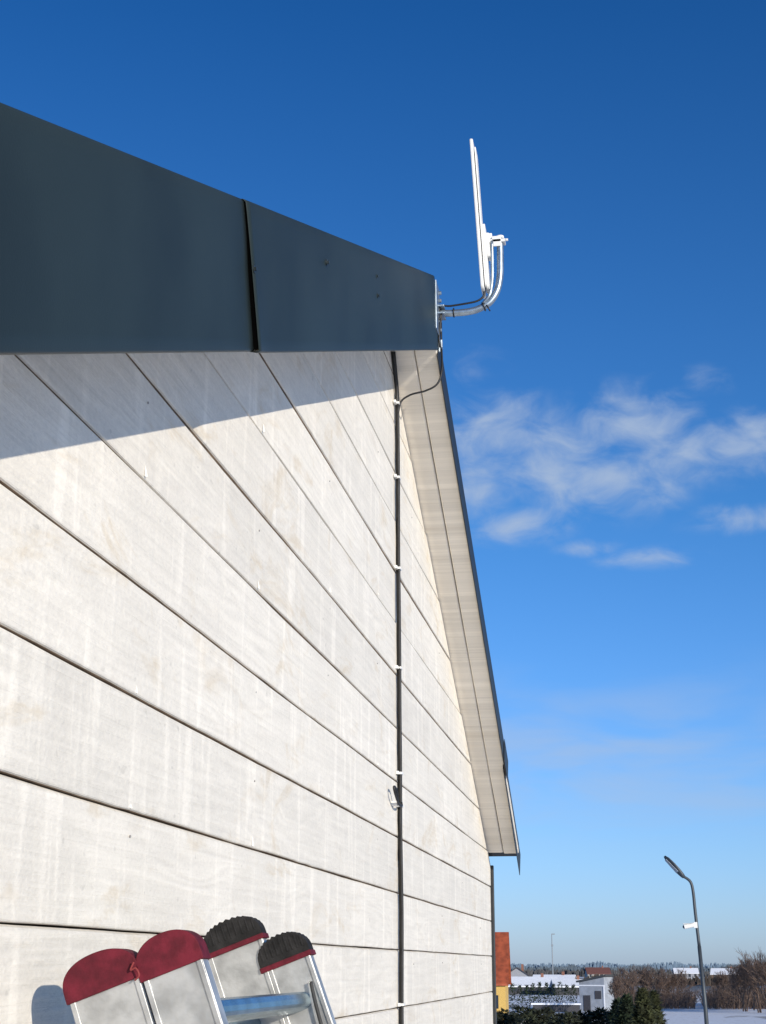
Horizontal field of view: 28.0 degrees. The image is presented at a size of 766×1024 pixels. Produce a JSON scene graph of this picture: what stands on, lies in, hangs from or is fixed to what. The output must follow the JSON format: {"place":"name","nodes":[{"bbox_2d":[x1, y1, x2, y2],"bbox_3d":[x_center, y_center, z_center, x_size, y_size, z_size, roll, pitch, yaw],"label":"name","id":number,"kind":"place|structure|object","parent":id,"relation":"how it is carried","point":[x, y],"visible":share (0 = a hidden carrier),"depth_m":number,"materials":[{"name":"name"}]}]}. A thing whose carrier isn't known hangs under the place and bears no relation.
{"place":"outdoors","nodes":[
{"label":"outdoors","id":0,"kind":"place"},
{"bbox_2d":[0,0,765,965],"label":"sky","id":1,"kind":"structure","parent":0,"point":[608,406],"materials":[{"name":"blue"}]},
{"bbox_2d":[508,969,765,1023],"bbox_3d":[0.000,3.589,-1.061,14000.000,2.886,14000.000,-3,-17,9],"label":"ground","id":2,"kind":"structure","parent":0,"point":[715,1016],"depth_m":168.99,"materials":[{"name":"white snow"}]},
{"bbox_2d":[63,916,335,1023],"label":"aluminium ladder","id":3,"kind":"object","parent":2,"relation":"on","point":[166,977],"visible":1,"depth_m":1.60,"materials":[{"name":"silver metal"}]},
{"bbox_2d":[0,923,483,996],"bbox_3d":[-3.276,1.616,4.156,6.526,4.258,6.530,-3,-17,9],"label":"joint","id":4,"kind":"object","parent":2,"relation":"on","point":[201,936],"depth_m":2.00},
{"bbox_2d":[418,373,518,856],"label":"roof deck","id":5,"kind":"structure","parent":4,"relation":"on","point":[501,854],"depth_m":6.77,"materials":[{"name":"beige wood"}]},
{"bbox_2d":[242,199,437,352],"bbox_3d":[-0.038,-0.464,3.385,0.056,1.112,2.294,-3,-17,9],"label":"rake flashing","id":6,"kind":"object","parent":5,"relation":"attached to","point":[307,298],"visible":0.99,"depth_m":2.82,"materials":[{"name":"grey metal"}]},
{"bbox_2d":[244,204,258,349],"bbox_3d":[-0.190,-0.338,2.211,0.009,0.196,0.085,-3,-17,9],"label":"flashing joint gap","id":7,"kind":"object","parent":6,"relation":"attached to","point":[254,324],"visible":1,"depth_m":2.21,"materials":[{"name":"grey metal"}]},
{"bbox_2d":[253,259,379,297],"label":"flashing screws","id":8,"kind":"object","parent":6,"relation":"attached to","point":[327,262],"visible":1,"depth_m":2.81,"materials":[{"name":"grey metal"}]},
{"bbox_2d":[390,350,518,853],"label":"soffit boards","id":9,"kind":"object","parent":5,"relation":"attached to","point":[469,667],"visible":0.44,"depth_m":5.39,"materials":[{"name":"white wood"}]},
{"bbox_2d":[0,102,253,354],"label":"rake flashing","id":10,"kind":"object","parent":9,"relation":"attached to","point":[105,249],"visible":1,"depth_m":1.59,"materials":[{"name":"grey metal"}]},
{"bbox_2d":[437,344,520,874],"bbox_3d":[0.377,0.562,5.808,0.054,1.425,3.004,-3,-17,9],"label":"rake flashing","id":11,"kind":"object","parent":9,"relation":"attached to","point":[467,530],"visible":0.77,"depth_m":5.41,"materials":[{"name":"grey metal"}]},
{"bbox_2d":[435,139,507,351],"bbox_3d":[0.250,-0.811,4.662,0.250,0.680,0.110,1,-17,-5],"label":"wifi antenna","id":12,"kind":"object","parent":5,"relation":"on","point":[487,243],"visible":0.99,"depth_m":4.61,"materials":[{"name":"metal"}]},
{"bbox_2d":[496,986,508,1012],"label":"walls","id":13,"kind":"structure","parent":2,"relation":"on","point":[503,998],"depth_m":138.31,"materials":[{"name":"yellow paint"}]},
{"bbox_2d":[496,995,498,1008],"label":"windows","id":14,"kind":"structure","parent":13,"relation":"attached to","point":[497,1004],"depth_m":138.10,"materials":[{"name":"black glass"}]},
{"bbox_2d":[495,932,510,985],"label":"roof","id":15,"kind":"structure","parent":13,"relation":"on","point":[503,965],"depth_m":141.37,"materials":[{"name":"orange tile"}]},
{"bbox_2d":[511,968,527,976],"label":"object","id":16,"kind":"structure","parent":2,"relation":"on","point":[516,972],"depth_m":340.68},
{"bbox_2d":[508,987,551,994],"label":"walls","id":17,"kind":"structure","parent":2,"relation":"on","point":[515,992],"depth_m":281.85,"materials":[{"name":"grey"}]},
{"bbox_2d":[512,987,550,990],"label":"windows","id":18,"kind":"structure","parent":17,"relation":"attached to","point":[528,989],"depth_m":281.96,"materials":[{"name":"black glass"}]},
{"bbox_2d":[508,977,557,986],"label":"roof","id":19,"kind":"structure","parent":17,"relation":"on","point":[522,981],"depth_m":283.85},
{"bbox_2d":[508,981,577,1007],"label":"thuja row","id":20,"kind":"object","parent":2,"relation":"on","point":[547,988],"visible":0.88,"depth_m":189.84,"materials":[{"name":"green plant"}]},
{"bbox_2d":[551,934,554,974],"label":"radio mast","id":21,"kind":"object","parent":2,"relation":"on","point":[552,954],"visible":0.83,"depth_m":382.13,"materials":[{"name":"grey metal"}]},
{"bbox_2d":[497,1004,611,1023],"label":"hedge","id":22,"kind":"object","parent":2,"relation":"on","point":[536,1016],"visible":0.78,"depth_m":113.45,"materials":[{"name":"green plant"}]},
{"bbox_2d":[531,1003,581,1011],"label":"shelter","id":23,"kind":"object","parent":2,"relation":"on","point":[563,1007],"visible":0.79,"depth_m":173.88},
{"bbox_2d":[551,984,578,994],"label":"walls","id":24,"kind":"structure","parent":2,"relation":"on","point":[560,993],"depth_m":272.15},
{"bbox_2d":[549,979,581,986],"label":"roof","id":25,"kind":"structure","parent":24,"relation":"on","point":[569,982],"depth_m":273.94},
{"bbox_2d":[576,974,616,1010],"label":"garden shed","id":26,"kind":"structure","parent":2,"relation":"on","point":[593,992],"depth_m":178.76,"materials":[{"name":"white paint"}]},
{"bbox_2d":[583,991,600,1010],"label":"door and window","id":27,"kind":"structure","parent":26,"relation":"in","point":[586,998],"depth_m":178.66,"materials":[{"name":"grey"}]},
{"bbox_2d":[605,997,621,1023],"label":"conifer tree","id":28,"kind":"object","parent":2,"relation":"on","point":[614,1003],"visible":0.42,"depth_m":110.86,"materials":[{"name":"green plant"}]},
{"bbox_2d":[607,972,626,998],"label":"bare tree","id":29,"kind":"object","parent":2,"relation":"on","point":[616,985],"visible":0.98,"depth_m":165.00,"materials":[{"name":"brown plant"}]},
{"bbox_2d":[524,968,709,976],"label":"distant treeline","id":30,"kind":"object","parent":2,"relation":"on","point":[531,972],"visible":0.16,"depth_m":748.15,"materials":[{"name":"green plant"}]},
{"bbox_2d":[610,993,639,1023],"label":"conifer tree","id":31,"kind":"object","parent":2,"relation":"on","point":[625,1005],"visible":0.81,"depth_m":105.08,"materials":[{"name":"green plant"}]},
{"bbox_2d":[511,964,738,971],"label":"distant treeline","id":32,"kind":"object","parent":2,"relation":"on","point":[571,967],"visible":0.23,"depth_m":1396.03,"materials":[{"name":"green plant"}]},
{"bbox_2d":[615,965,641,991],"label":"bare tree","id":33,"kind":"object","parent":2,"relation":"on","point":[623,972],"visible":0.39,"depth_m":179.24,"materials":[{"name":"brown plant"}]},
{"bbox_2d":[620,970,640,1001],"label":"bare tree","id":34,"kind":"object","parent":2,"relation":"on","point":[629,983],"visible":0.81,"depth_m":169.37,"materials":[{"name":"brown plant"}]},
{"bbox_2d":[510,961,752,968],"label":"distant treeline","id":35,"kind":"object","parent":2,"relation":"on","point":[654,965],"visible":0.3,"depth_m":2420.86,"materials":[{"name":"green plant"}]},
{"bbox_2d":[628,986,658,1023],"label":"conifer tree","id":36,"kind":"object","parent":2,"relation":"on","point":[642,1008],"visible":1,"depth_m":101.16,"materials":[{"name":"green plant"}]},
{"bbox_2d":[628,962,665,991],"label":"bare tree","id":37,"kind":"object","parent":2,"relation":"on","point":[645,976],"visible":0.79,"depth_m":188.30,"materials":[{"name":"brown plant"}]},
{"bbox_2d":[614,978,701,1008],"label":"bramble thicket","id":38,"kind":"object","parent":2,"relation":"on","point":[686,998],"visible":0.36,"depth_m":190.79,"materials":[{"name":"brown plant"}]},
{"bbox_2d":[649,989,668,1023],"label":"conifer tree","id":39,"kind":"object","parent":2,"relation":"on","point":[656,1002],"visible":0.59,"depth_m":108.59,"materials":[{"name":"green plant"}]},
{"bbox_2d":[646,972,671,999],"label":"bare tree","id":40,"kind":"object","parent":2,"relation":"on","point":[659,983],"visible":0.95,"depth_m":183.55,"materials":[{"name":"brown plant"}]},
{"bbox_2d":[656,967,682,1005],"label":"bare tree","id":41,"kind":"object","parent":2,"relation":"on","point":[672,981],"visible":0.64,"depth_m":197.08,"materials":[{"name":"brown plant"}]},
{"bbox_2d":[581,973,764,985],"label":"distant treeline","id":42,"kind":"object","parent":2,"relation":"on","point":[708,981],"visible":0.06,"depth_m":416.32,"materials":[{"name":"plant"}]},
{"bbox_2d":[667,968,697,992],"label":"bare tree","id":43,"kind":"object","parent":2,"relation":"on","point":[684,980],"visible":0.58,"depth_m":225.28,"materials":[{"name":"brown plant"}]},
{"bbox_2d":[673,971,697,978],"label":"walls","id":44,"kind":"structure","parent":2,"relation":"on","point":[687,977],"depth_m":598.52,"materials":[{"name":"white paint"}]},
{"bbox_2d":[672,968,698,973],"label":"roof","id":45,"kind":"structure","parent":44,"relation":"on","point":[692,970],"depth_m":600.65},
{"bbox_2d":[664,856,708,1023],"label":"street lamp","id":46,"kind":"object","parent":2,"relation":"on","point":[674,866],"visible":1,"depth_m":42.54,"materials":[{"name":"grey metal"}]},
{"bbox_2d":[710,970,726,987],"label":"bare tree","id":47,"kind":"object","parent":2,"relation":"on","point":[714,978],"visible":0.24,"depth_m":215.86,"materials":[{"name":"brown plant"}]},
{"bbox_2d":[712,971,731,993],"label":"bare tree","id":48,"kind":"object","parent":2,"relation":"on","point":[724,979],"visible":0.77,"depth_m":200.64,"materials":[{"name":"brown plant"}]},
{"bbox_2d":[694,982,765,1008],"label":"bramble thicket","id":49,"kind":"object","parent":2,"relation":"on","point":[717,999],"visible":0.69,"depth_m":189.85,"materials":[{"name":"brown plant"}]},
{"bbox_2d":[726,959,745,1008],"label":"bare tree","id":50,"kind":"object","parent":2,"relation":"on","point":[736,987],"visible":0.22,"depth_m":186.24,"materials":[{"name":"brown plant"}]},
{"bbox_2d":[725,963,758,1011],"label":"bare tree","id":51,"kind":"object","parent":2,"relation":"on","point":[741,991],"visible":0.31,"depth_m":177.06,"materials":[{"name":"brown plant"}]},
{"bbox_2d":[733,971,759,1009],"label":"bare tree","id":52,"kind":"object","parent":2,"relation":"on","point":[753,998],"visible":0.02,"depth_m":181.17,"materials":[{"name":"brown plant"}]},
{"bbox_2d":[732,955,763,1012],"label":"bare tree","id":53,"kind":"object","parent":2,"relation":"on","point":[741,970],"visible":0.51,"depth_m":172.13,"materials":[{"name":"brown plant"}]},
{"bbox_2d":[736,948,765,1002],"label":"bare tree","id":54,"kind":"object","parent":2,"relation":"on","point":[759,956],"visible":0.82,"depth_m":168.48,"materials":[{"name":"brown plant"}]},
{"bbox_2d":[750,960,765,989],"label":"bare tree","id":55,"kind":"object","parent":2,"relation":"on","point":[761,977],"visible":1,"depth_m":166.86,"materials":[{"name":"brown plant"}]},
{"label":"walls","id":56,"kind":"object","parent":2,"relation":"on","visible":0},
{"bbox_2d":[533,975,575,978],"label":"roof","id":57,"kind":"structure","parent":56,"relation":"on","point":[566,976],"depth_m":313.11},
{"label":"walls","id":58,"kind":"object","parent":2,"relation":"on","visible":0},
{"bbox_2d":[710,968,737,974],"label":"roof","id":59,"kind":"structure","parent":58,"relation":"on","point":[713,970],"depth_m":580.12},
{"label":"walls","id":60,"kind":"object","parent":2,"relation":"on","visible":0},
{"bbox_2d":[584,967,610,973],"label":"roof","id":61,"kind":"structure","parent":60,"relation":"on","point":[597,970],"depth_m":606.10,"materials":[{"name":"red tile"}]},
{"bbox_3d":[-3.310,3.544,3.576,6.662,0.430,6.630,-3,-17,9],"label":"plinth","id":62,"kind":"object","parent":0,"visible":0},
{"bbox_3d":[-3.277,2.093,4.014,6.524,2.728,6.574,-3,-17,9],"label":"side siding","id":63,"kind":"object","parent":62,"relation":"on","visible":0},
{"bbox_2d":[0,351,492,1023],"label":"siding boards","id":64,"kind":"object","parent":63,"relation":"attached to","point":[122,575],"visible":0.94,"depth_m":2.55,"materials":[{"name":"white wood"}]},
{"bbox_2d":[130,424,378,845],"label":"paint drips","id":65,"kind":"object","parent":64,"relation":"attached to","point":[258,588],"visible":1,"depth_m":2.65,"materials":[{"name":"white paint"}]},
{"bbox_2d":[391,323,442,1023],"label":"antenna cable","id":66,"kind":"object","parent":64,"relation":"attached to","point":[398,802],"visible":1,"depth_m":4.38,"materials":[{"name":"black plastic"}]},
{"bbox_2d":[489,865,496,1023],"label":"corner trim","id":67,"kind":"structure","parent":63,"relation":"attached to","point":[493,956],"depth_m":6.89,"materials":[{"name":"grey metal"}]}
]}

